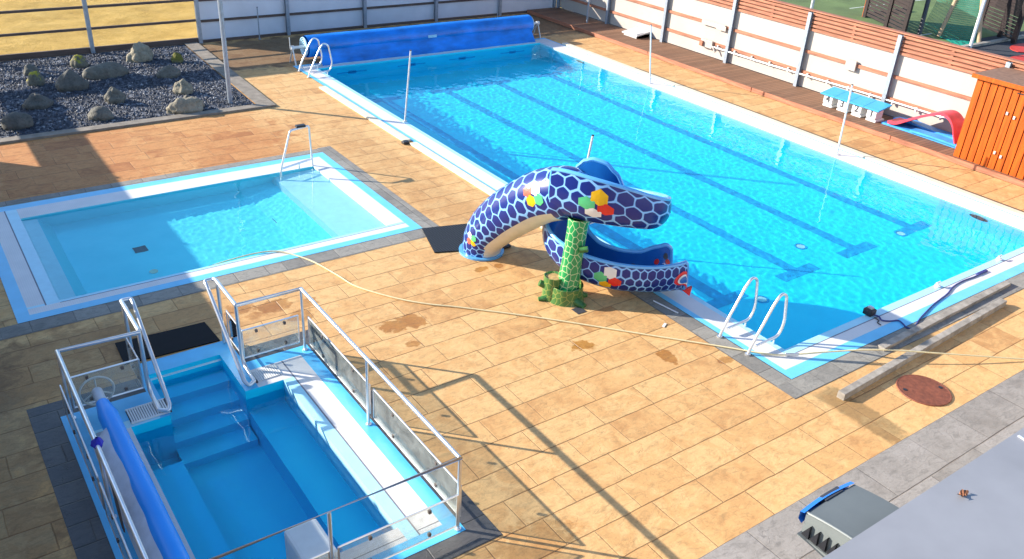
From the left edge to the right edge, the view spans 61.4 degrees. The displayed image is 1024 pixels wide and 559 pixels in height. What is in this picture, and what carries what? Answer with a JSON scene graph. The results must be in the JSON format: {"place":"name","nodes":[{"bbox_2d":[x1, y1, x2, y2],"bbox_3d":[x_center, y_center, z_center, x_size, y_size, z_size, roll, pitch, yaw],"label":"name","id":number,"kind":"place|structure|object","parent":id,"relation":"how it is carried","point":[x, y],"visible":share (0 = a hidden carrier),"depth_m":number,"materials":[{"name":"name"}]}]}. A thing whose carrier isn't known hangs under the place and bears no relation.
{"place":"outdoors","nodes":[
{"label":"outdoors","id":0,"kind":"place"},
{"bbox_2d":[0,0,197,54],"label":"dry grass field","id":1,"kind":"structure","parent":0,"point":[61,19],"depth_m":27.54,"materials":[{"name":"yellow plant"}]},
{"bbox_2d":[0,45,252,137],"bbox_3d":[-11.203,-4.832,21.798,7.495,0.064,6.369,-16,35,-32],"label":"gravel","id":2,"kind":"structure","parent":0,"point":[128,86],"depth_m":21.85,"materials":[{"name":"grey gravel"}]},
{"bbox_2d":[217,0,232,103],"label":"lamp pole","id":3,"kind":"object","parent":2,"relation":"on","point":[224,48],"visible":1,"depth_m":20.86,"materials":[{"name":"metal"}]},
{"bbox_2d":[1,167,385,309],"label":"pool water","id":4,"kind":"structure","parent":0,"point":[94,249],"depth_m":15.41,"materials":[{"name":"blue liquid"}]},
{"bbox_2d":[69,365,391,558],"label":"pool water","id":5,"kind":"structure","parent":0,"point":[232,467],"depth_m":10.17,"materials":[{"name":"blue liquid"}]},
{"bbox_2d":[0,13,1023,558],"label":"paving","id":6,"kind":"structure","parent":0,"point":[570,439],"depth_m":12.26,"materials":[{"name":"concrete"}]},
{"bbox_2d":[0,0,198,60],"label":"rail fence","id":7,"kind":"object","parent":6,"relation":"on","point":[92,48],"visible":0.99,"depth_m":24.55,"materials":[{"name":"metal"}]},
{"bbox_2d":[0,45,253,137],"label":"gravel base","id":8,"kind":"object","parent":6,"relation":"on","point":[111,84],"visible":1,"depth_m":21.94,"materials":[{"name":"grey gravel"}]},
{"bbox_2d":[1,111,33,130],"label":"rock","id":9,"kind":"object","parent":8,"relation":"on","point":[15,121],"visible":1,"depth_m":19.01,"materials":[{"name":"grey stone"}]},
{"bbox_2d":[23,64,38,75],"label":"rock","id":10,"kind":"object","parent":8,"relation":"on","point":[28,68],"visible":0.66,"depth_m":22.54,"materials":[{"name":"grey stone"}]},
{"bbox_2d":[26,71,44,85],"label":"rock","id":11,"kind":"object","parent":8,"relation":"on","point":[35,78],"visible":1,"depth_m":21.78,"materials":[{"name":"stone"}]},
{"bbox_2d":[22,93,53,109],"bbox_3d":[-11.234,-4.234,20.413,0.564,0.377,0.607,7,29,6],"label":"rock","id":12,"kind":"object","parent":8,"relation":"on","point":[34,101],"visible":0.99,"depth_m":20.27,"materials":[{"name":"grey stone"}]},
{"bbox_2d":[55,69,88,91],"bbox_3d":[-11.096,-5.030,21.703,0.789,0.541,0.542,-16,35,-32],"label":"rock","id":13,"kind":"object","parent":8,"relation":"on","point":[69,80],"visible":1,"depth_m":21.55,"materials":[{"name":"grey stone"}]},
{"bbox_2d":[70,55,88,68],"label":"rock","id":14,"kind":"object","parent":8,"relation":"on","point":[78,61],"visible":1,"depth_m":23.32,"materials":[{"name":"stone"}]},
{"bbox_2d":[87,106,113,120],"bbox_3d":[-9.549,-3.854,19.971,0.526,0.328,0.476,-16,35,-32],"label":"rock","id":15,"kind":"object","parent":8,"relation":"on","point":[100,113],"visible":1,"depth_m":19.85,"materials":[{"name":"grey stone"}]},
{"bbox_2d":[82,62,128,79],"bbox_3d":[-10.751,-5.545,22.815,1.184,0.410,0.527,-16,35,-32],"label":"rock","id":16,"kind":"object","parent":8,"relation":"on","point":[106,70],"visible":1,"depth_m":22.64,"materials":[{"name":"grey stone"}]},
{"bbox_2d":[104,86,125,103],"bbox_3d":[-9.696,-4.506,21.031,0.511,0.431,0.422,-16,35,-32],"label":"rock","id":17,"kind":"object","parent":8,"relation":"on","point":[113,95],"visible":1,"depth_m":20.91,"materials":[{"name":"grey stone"}]},
{"bbox_2d":[126,42,153,62],"bbox_3d":[-10.485,-6.410,24.267,0.620,0.556,0.674,5,29,3],"label":"rock","id":18,"kind":"object","parent":8,"relation":"on","point":[140,52],"visible":0.99,"depth_m":24.13,"materials":[{"name":"stone"}]},
{"bbox_2d":[156,65,180,78],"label":"rock","id":19,"kind":"object","parent":8,"relation":"on","point":[169,71],"visible":1,"depth_m":22.99,"materials":[{"name":"grey stone"}]},
{"bbox_2d":[171,52,182,62],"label":"rock","id":20,"kind":"object","parent":8,"relation":"on","point":[176,57],"visible":0.99,"depth_m":24.32,"materials":[{"name":"stone"}]},
{"bbox_2d":[173,78,193,94],"bbox_3d":[-8.364,-4.912,21.940,0.470,0.418,0.445,8,29,7],"label":"rock","id":21,"kind":"object","parent":8,"relation":"on","point":[183,86],"visible":0.98,"depth_m":21.84,"materials":[{"name":"stone"}]},
{"bbox_2d":[166,96,204,113],"bbox_3d":[-7.848,-4.203,20.730,0.905,0.402,0.540,-16,35,-32],"label":"rock","id":22,"kind":"object","parent":8,"relation":"on","point":[191,104],"visible":0.94,"depth_m":20.57,"materials":[{"name":"stone"}]},
{"bbox_2d":[0,42,275,143],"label":"concrete kerb","id":23,"kind":"structure","parent":6,"relation":"on","point":[254,95],"depth_m":20.77,"materials":[{"name":"grey concrete"}]},
{"bbox_2d":[115,322,219,364],"bbox_3d":[-4.865,0.883,12.194,1.284,0.018,0.590,-15,34,-30],"label":"rubber mat","id":24,"kind":"object","parent":6,"relation":"on","point":[179,339],"visible":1,"depth_m":12.21,"materials":[{"name":"black rubber"}]},
{"bbox_2d":[21,166,386,307],"bbox_3d":[-5.532,-0.799,15.759,5.550,0.558,3.300,-16,35,-32],"label":"pool basin","id":25,"kind":"object","parent":6,"relation":"in","point":[195,188],"visible":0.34,"depth_m":16.54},
{"bbox_2d":[0,152,421,323],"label":"pool rim","id":26,"kind":"object","parent":6,"relation":"on","point":[29,290],"visible":1,"depth_m":15.09,"materials":[{"name":"blue paint"}]},
{"bbox_2d":[280,123,313,176],"bbox_3d":[-4.494,-2.535,17.852,0.156,1.303,0.885,24,34,32],"label":"grab rail","id":27,"kind":"object","parent":26,"relation":"on","point":[300,126],"visible":0.95,"depth_m":17.70,"materials":[{"name":"silver metal"}]},
{"bbox_2d":[0,149,425,340],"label":"grey slab border","id":28,"kind":"object","parent":6,"relation":"on","point":[33,326],"visible":1,"depth_m":14.27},
{"bbox_2d":[256,7,260,39],"bbox_3d":[-7.938,-8.019,26.991,0.086,0.995,0.086,-16,35,-32],"label":"rope stand","id":29,"kind":"object","parent":6,"relation":"on","point":[259,38],"visible":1,"depth_m":26.99,"materials":[{"name":"metal"}]},
{"bbox_2d":[61,341,465,558],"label":"pool rim","id":30,"kind":"object","parent":6,"relation":"on","point":[374,458],"visible":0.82,"depth_m":10.40,"materials":[{"name":"blue paint"}]},
{"bbox_2d":[78,376,190,558],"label":"cover roller","id":31,"kind":"object","parent":30,"relation":"on","point":[158,534],"visible":0.94,"depth_m":9.02,"materials":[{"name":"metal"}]},
{"bbox_2d":[125,398,171,423],"bbox_3d":[-4.561,1.649,10.821,0.485,0.024,0.310,-16,35,-32],"label":"gutter grate","id":32,"kind":"object","parent":30,"relation":"on","point":[142,412],"visible":0.95,"depth_m":10.79,"materials":[{"name":"white plastic"}]},
{"bbox_2d":[54,277,462,558],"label":"metal railing","id":33,"kind":"object","parent":30,"relation":"on","point":[431,468],"visible":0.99,"depth_m":10.37,"materials":[{"name":"silver metal"}]},
{"bbox_2d":[90,437,103,448],"bbox_3d":[-4.229,1.671,8.788,0.130,0.140,0.153,-16,35,-32],"label":"cloth","id":34,"kind":"object","parent":33,"relation":"attached to","point":[99,441],"visible":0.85,"depth_m":8.75,"materials":[{"name":"blue fabric"}]},
{"bbox_2d":[110,483,124,531],"bbox_3d":[-4.033,2.161,8.732,0.024,0.720,0.446,-16,35,-32],"label":"rag","id":35,"kind":"object","parent":33,"relation":"hanging from","point":[118,510],"visible":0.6,"depth_m":8.73,"materials":[{"name":"fabric"}]},
{"bbox_2d":[251,364,281,382],"bbox_3d":[-3.335,1.266,11.670,0.362,0.014,0.300,-16,35,-32],"label":"gutter grate","id":36,"kind":"object","parent":30,"relation":"on","point":[268,373],"visible":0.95,"depth_m":11.67,"materials":[{"name":"white plastic"}]},
{"bbox_2d":[284,519,337,558],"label":"step box","id":37,"kind":"object","parent":30,"relation":"on","point":[309,539],"visible":0.82,"depth_m":8.61,"materials":[{"name":"white plastic"}]},
{"bbox_2d":[131,355,397,529],"bbox_3d":[-3.268,2.499,10.555,1.950,1.058,4.180,-16,35,-32],"label":"pool basin","id":38,"kind":"object","parent":6,"relation":"in","point":[191,368],"visible":0.17,"depth_m":11.37,"materials":[{"name":"blue plastic"}]},
{"bbox_2d":[26,330,502,558],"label":"dark slate border","id":39,"kind":"object","parent":6,"relation":"on","point":[85,529],"visible":0.78,"depth_m":9.68,"materials":[{"name":"grey stone"}]},
{"bbox_2d":[297,37,332,77],"bbox_3d":[-5.532,-5.984,24.199,0.785,1.427,0.750,-16,35,-32],"label":"pool ladder","id":40,"kind":"object","parent":6,"relation":"on","point":[317,65],"visible":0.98,"depth_m":24.13,"materials":[{"name":"silver metal"}]},
{"bbox_2d":[319,86,410,140],"bbox_3d":[-3.753,-4.181,21.500,0.195,0.045,4.650,-16,35,-32],"label":"channel cover","id":41,"kind":"object","parent":6,"relation":"on","point":[369,116],"visible":1,"depth_m":21.28,"materials":[{"name":"white plastic"}]},
{"bbox_2d":[194,0,556,43],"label":"panel fence","id":42,"kind":"object","parent":6,"relation":"on","point":[282,17],"visible":0.91,"depth_m":28.49,"materials":[{"name":"metal"}]},
{"bbox_2d":[401,140,408,144],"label":"black block","id":43,"kind":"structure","parent":6,"relation":"on","point":[404,142],"depth_m":19.70,"materials":[{"name":"plastic"}]},
{"bbox_2d":[422,223,466,252],"bbox_3d":[-0.957,-0.757,15.632,1.150,0.018,1.091,-6,30,-17],"label":"rubber mat","id":44,"kind":"object","parent":6,"relation":"on","point":[447,238],"visible":0.52,"depth_m":15.60,"materials":[{"name":"grey rubber"}]},
{"bbox_2d":[410,142,541,227],"bbox_3d":[-0.236,-1.633,17.288,0.180,0.045,7.050,-16,35,-32],"label":"channel cover","id":45,"kind":"object","parent":6,"relation":"on","point":[456,170],"visible":0.45,"depth_m":18.47,"materials":[{"name":"white plastic"}]},
{"bbox_2d":[317,146,790,385],"bbox_3d":[-0.283,-0.701,15.627,11.642,0.001,1.414,26,36,34],"label":"grey slab border","id":46,"kind":"object","parent":6,"relation":"on","point":[764,370],"visible":0.8,"depth_m":13.81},
{"bbox_2d":[653,300,678,313],"bbox_3d":[2.468,0.438,13.848,0.481,0.042,0.024,26,36,35],"label":"steel bar","id":47,"kind":"object","parent":46,"relation":"on","point":[665,306],"visible":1,"depth_m":13.84,"materials":[{"name":"silver metal"}]},
{"bbox_2d":[459,157,691,307],"bbox_3d":[1.029,-0.992,14.065,3.991,2.240,2.045,6,29,4],"label":"snake slide","id":48,"kind":"object","parent":6,"relation":"on","point":[564,207],"visible":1,"depth_m":13.64,"materials":[{"name":"paint"}]},
{"bbox_2d":[571,307,585,313],"bbox_3d":[1.057,0.487,13.624,0.170,0.006,0.170,-16,35,-32],"label":"drain cover","id":49,"kind":"object","parent":6,"relation":"on","point":[578,310],"visible":1,"depth_m":13.62,"materials":[{"name":"metal"}]},
{"bbox_2d":[213,250,1023,359],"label":"garden hose","id":50,"kind":"object","parent":6,"relation":"on","point":[791,354],"visible":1,"depth_m":13.10,"materials":[{"name":"plastic"}]},
{"bbox_2d":[293,38,1023,378],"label":"pool rim","id":51,"kind":"object","parent":6,"relation":"on","point":[859,332],"visible":0.9,"depth_m":15.60,"materials":[{"name":"blue paint"}]},
{"bbox_2d":[403,50,411,121],"bbox_3d":[-2.516,-4.631,20.709,0.238,1.737,0.106,-16,35,-32],"label":"flag post","id":52,"kind":"object","parent":51,"relation":"on","point":[404,120],"visible":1,"depth_m":20.70,"materials":[{"name":"metal"}]},
{"bbox_2d":[289,15,540,65],"bbox_3d":[-2.634,-7.546,26.980,8.923,0.796,0.968,-16,35,-32],"label":"cover reel","id":53,"kind":"object","parent":51,"relation":"on","point":[382,43],"visible":0.96,"depth_m":26.64,"materials":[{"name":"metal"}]},
{"bbox_2d":[587,134,593,157],"bbox_3d":[1.319,-1.851,16.114,0.328,1.738,0.106,-16,35,-32],"label":"flag post","id":54,"kind":"object","parent":51,"relation":"on","point":[590,146],"visible":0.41,"depth_m":15.84,"materials":[{"name":"metal"}]},
{"bbox_2d":[648,24,651,83],"bbox_3d":[4.004,-6.473,24.843,0.302,1.718,0.104,-9,31,-22],"label":"flag post","id":55,"kind":"object","parent":51,"relation":"on","point":[649,82],"visible":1,"depth_m":24.81,"materials":[{"name":"white plastic"}]},
{"bbox_2d":[835,84,853,154],"bbox_3d":[7.848,-3.752,20.333,0.158,1.736,0.106,-16,35,-32],"label":"flag post","id":56,"kind":"object","parent":51,"relation":"on","point":[836,153],"visible":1,"depth_m":20.30,"materials":[{"name":"white metal"}]},
{"bbox_2d":[862,269,987,328],"bbox_3d":[7.275,0.251,14.633,3.479,0.143,0.745,-16,35,-32],"label":"power cord","id":57,"kind":"object","parent":51,"relation":"on","point":[869,310],"visible":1,"depth_m":13.98,"materials":[{"name":"black plastic"}]},
{"bbox_2d":[934,281,940,287],"bbox_3d":[7.413,0.081,15.005,0.120,0.096,0.097,-16,35,-32],"label":"rope cleat","id":58,"kind":"object","parent":51,"relation":"on","point":[937,285],"visible":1,"depth_m":14.99,"materials":[{"name":"white plastic"}]},
{"bbox_2d":[319,43,1023,378],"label":"pool basin","id":59,"kind":"object","parent":6,"relation":"in","point":[718,112],"visible":0.16,"depth_m":22.70,"materials":[{"name":"blue tile"}]},
{"bbox_2d":[717,277,787,355],"bbox_3d":[3.625,0.743,13.062,0.785,1.427,0.650,-16,35,-32],"label":"pool ladder","id":60,"kind":"object","parent":6,"relation":"on","point":[747,353],"visible":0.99,"depth_m":12.99,"materials":[{"name":"silver metal"}]},
{"bbox_2d":[530,7,1023,187],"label":"timber deck","id":61,"kind":"structure","parent":6,"relation":"on","point":[781,89],"depth_m":26.26,"materials":[{"name":"brown wood"}]},
{"bbox_2d":[586,0,589,22],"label":"deck post","id":62,"kind":"object","parent":61,"relation":"on","point":[588,6],"visible":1,"depth_m":31.29,"materials":[{"name":"metal"}]},
{"bbox_2d":[622,27,649,38],"bbox_3d":[4.314,-8.569,29.976,0.640,0.210,0.760,-16,35,-32],"label":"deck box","id":63,"kind":"object","parent":61,"relation":"on","point":[636,32],"visible":0.91,"depth_m":29.87,"materials":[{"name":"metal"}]},
{"bbox_2d":[527,10,1023,186],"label":"deck fascia","id":64,"kind":"structure","parent":61,"relation":"attached to","point":[894,139],"depth_m":23.72,"materials":[{"name":"brown wood"}]},
{"bbox_2d":[556,0,1023,132],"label":"panel fence","id":65,"kind":"object","parent":61,"relation":"on","point":[930,75],"visible":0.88,"depth_m":24.59,"materials":[{"name":"metal"}]},
{"bbox_2d":[699,38,714,52],"bbox_3d":[6.330,-7.538,27.784,0.148,0.313,0.720,-16,35,-32],"label":"valve box","id":66,"kind":"object","parent":65,"relation":"attached to","point":[706,43],"visible":1,"depth_m":27.81,"materials":[{"name":"white plastic"}]},
{"bbox_2d":[701,19,725,31],"bbox_3d":[6.437,-8.090,27.446,0.068,0.170,1.050,-16,35,-32],"label":"fence board","id":67,"kind":"object","parent":65,"relation":"attached to","point":[718,26],"visible":1,"depth_m":27.39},
{"bbox_2d":[713,45,947,119],"bbox_3d":[9.260,-5.439,24.261,0.065,0.120,10.100,-16,35,-32],"label":"fence pipe","id":68,"kind":"object","parent":65,"relation":"attached to","point":[827,82],"visible":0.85,"depth_m":24.52,"materials":[{"name":"white metal"}]},
{"bbox_2d":[844,59,857,71],"bbox_3d":[9.382,-5.935,23.869,0.058,0.280,0.330,-16,35,-32],"label":"notice board","id":69,"kind":"object","parent":65,"relation":"attached to","point":[850,65],"visible":1,"depth_m":23.84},
{"bbox_2d":[820,87,846,107],"bbox_3d":[8.852,-5.012,23.798,0.574,0.454,0.456,-16,35,-32],"label":"starting block","id":70,"kind":"object","parent":61,"relation":"on","point":[830,100],"depth_m":23.72,"materials":[{"name":"white plastic"}]},
{"bbox_2d":[834,91,861,112],"bbox_3d":[9.117,-4.818,23.476,0.574,0.454,0.456,-16,35,-32],"label":"starting block","id":71,"kind":"object","parent":61,"relation":"on","point":[842,101],"depth_m":23.40,"materials":[{"name":"white plastic"}]},
{"bbox_2d":[849,96,876,117],"bbox_3d":[9.382,-4.623,23.154,0.574,0.454,0.456,-16,35,-32],"label":"starting block","id":72,"kind":"object","parent":61,"relation":"on","point":[859,110],"depth_m":23.07,"materials":[{"name":"white plastic"}]},
{"bbox_2d":[864,100,891,122],"bbox_3d":[9.647,-4.429,22.832,0.574,0.454,0.456,-16,35,-32],"label":"starting block","id":73,"kind":"object","parent":61,"relation":"on","point":[876,109],"depth_m":22.75,"materials":[{"name":"white plastic"}]},
{"bbox_2d":[881,119,955,147],"bbox_3d":[10.641,-3.752,22.130,0.680,0.051,2.200,-16,35,-32],"label":"foam mat","id":74,"kind":"object","parent":61,"relation":"on","point":[906,127],"visible":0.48,"depth_m":22.37,"materials":[{"name":"blue plastic"}]},
{"bbox_2d":[893,116,952,138],"bbox_3d":[10.808,-3.895,22.252,0.290,0.090,2.000,-16,35,-32],"label":"foam mat","id":75,"kind":"object","parent":74,"relation":"on","point":[919,124],"visible":0.7,"depth_m":22.23,"materials":[{"name":"plastic"}]},
{"bbox_2d":[887,110,963,143],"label":"foam arch","id":76,"kind":"structure","parent":74,"relation":"on","point":[955,118],"depth_m":21.37,"materials":[{"name":"red plastic"}]},
{"bbox_2d":[909,128,956,146],"bbox_3d":[10.693,-3.570,21.675,0.320,0.065,1.350,-16,35,-32],"label":"foam mat","id":77,"kind":"object","parent":74,"relation":"on","point":[940,138],"visible":0.74,"depth_m":21.69,"materials":[{"name":"blue plastic"}]},
{"bbox_2d":[953,66,1023,179],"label":"wooden hut","id":78,"kind":"object","parent":61,"relation":"on","point":[991,135],"visible":1,"depth_m":19.82,"materials":[{"name":"orange wood"}]},
{"bbox_2d":[562,43,1023,217],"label":"channel cover","id":79,"kind":"object","parent":6,"relation":"on","point":[901,169],"visible":1,"depth_m":21.63,"materials":[{"name":"white plastic"}]},
{"bbox_2d":[635,67,1023,211],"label":"channel edge","id":80,"kind":"object","parent":6,"relation":"on","point":[842,144],"visible":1,"depth_m":21.24,"materials":[{"name":"white plastic"}]},
{"bbox_2d":[776,272,1023,398],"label":"grey slab border","id":81,"kind":"object","parent":6,"relation":"on","point":[817,377],"visible":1,"depth_m":12.95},
{"bbox_2d":[877,280,1011,348],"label":"concrete beam","id":82,"kind":"structure","parent":81,"relation":"on","point":[932,321],"depth_m":14.02,"materials":[{"name":"grey concrete"}]},
{"bbox_2d":[837,298,1006,400],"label":"concrete beam","id":83,"kind":"structure","parent":6,"relation":"on","point":[860,384],"depth_m":12.99,"materials":[{"name":"beige concrete"}]},
{"bbox_2d":[896,374,951,405],"bbox_3d":[5.835,1.567,12.219,0.746,0.024,0.746,-16,35,-32],"label":"manhole cover","id":84,"kind":"object","parent":6,"relation":"on","point":[924,390],"visible":1,"depth_m":12.20,"materials":[{"name":"brown metal"}]},
{"bbox_2d":[296,44,1023,360],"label":"pool water","id":85,"kind":"structure","parent":0,"point":[824,242],"depth_m":18.89,"materials":[{"name":"blue liquid"}]},
{"bbox_2d":[563,8,1023,117],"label":"asphalt yard","id":86,"kind":"structure","parent":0,"point":[1002,49],"depth_m":32.09,"materials":[{"name":"grey asphalt"}]},
{"bbox_2d":[969,0,986,47],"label":"sign pole","id":87,"kind":"object","parent":86,"relation":"on","point":[977,23],"visible":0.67,"depth_m":31.54,"materials":[{"name":"white metal"}]},
{"bbox_2d":[961,34,1023,46],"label":"yard kerb","id":88,"kind":"structure","parent":86,"relation":"on","point":[977,44],"depth_m":32.81,"materials":[{"name":"concrete"}]},
{"bbox_2d":[982,0,1023,43],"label":"pitch boards","id":89,"kind":"object","parent":86,"relation":"on","point":[1012,7],"visible":0.97,"depth_m":33.64,"materials":[{"name":"wood"}]},
{"bbox_2d":[1010,43,1023,52],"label":"red play surface","id":90,"kind":"object","parent":86,"relation":"on","point":[1018,47],"visible":1,"depth_m":32.38,"materials":[{"name":"red rubber"}]},
{"bbox_2d":[1010,55,1023,60],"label":"red play surface","id":91,"kind":"object","parent":86,"relation":"on","point":[1019,57],"visible":0.33,"depth_m":30.95,"materials":[{"name":"red rubber"}]},
{"bbox_2d":[699,370,1023,558],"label":"grey pavement","id":92,"kind":"structure","parent":0,"point":[901,473],"depth_m":10.79,"materials":[{"name":"concrete"}]},
{"bbox_2d":[779,0,1023,42],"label":"sports turf","id":93,"kind":"structure","parent":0,"point":[840,7],"depth_m":37.03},
{"bbox_2d":[810,0,814,8],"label":"net post","id":94,"kind":"object","parent":93,"relation":"on","point":[812,4],"depth_m":31.49,"materials":[{"name":"metal"}]},
{"bbox_2d":[862,0,914,31],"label":"pitch boards","id":95,"kind":"object","parent":93,"relation":"on","point":[906,8],"visible":0.95,"depth_m":34.06,"materials":[{"name":"wood"}]},
{"bbox_2d":[917,0,930,33],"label":"support pole","id":96,"kind":"object","parent":93,"relation":"on","point":[924,15],"visible":1,"depth_m":33.47,"materials":[{"name":"metal"}]},
{"bbox_2d":[925,0,983,44],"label":"net goal","id":97,"kind":"object","parent":93,"relation":"on","point":[948,15],"visible":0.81,"depth_m":33.03,"materials":[{"name":"green fabric"}]},
{"bbox_2d":[822,428,1023,558],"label":"pool building","id":98,"kind":"structure","parent":0,"point":[982,519],"depth_m":5.35,"materials":[{"name":"paint"}]},
{"bbox_2d":[797,481,898,556],"bbox_3d":[2.381,1.747,5.630,0.570,0.318,0.900,-16,35,-32],"label":"floodlight","id":99,"kind":"object","parent":98,"relation":"attached to","point":[834,518],"visible":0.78,"depth_m":5.72,"materials":[{"name":"metal"}]},
{"bbox_2d":[958,489,968,496],"bbox_3d":[2.904,1.377,5.549,0.084,0.025,0.046,-16,35,-32],"label":"dry leaf","id":100,"kind":"object","parent":98,"relation":"on","point":[963,492],"visible":1,"depth_m":5.56,"materials":[{"name":"orange plant"}]}
]}

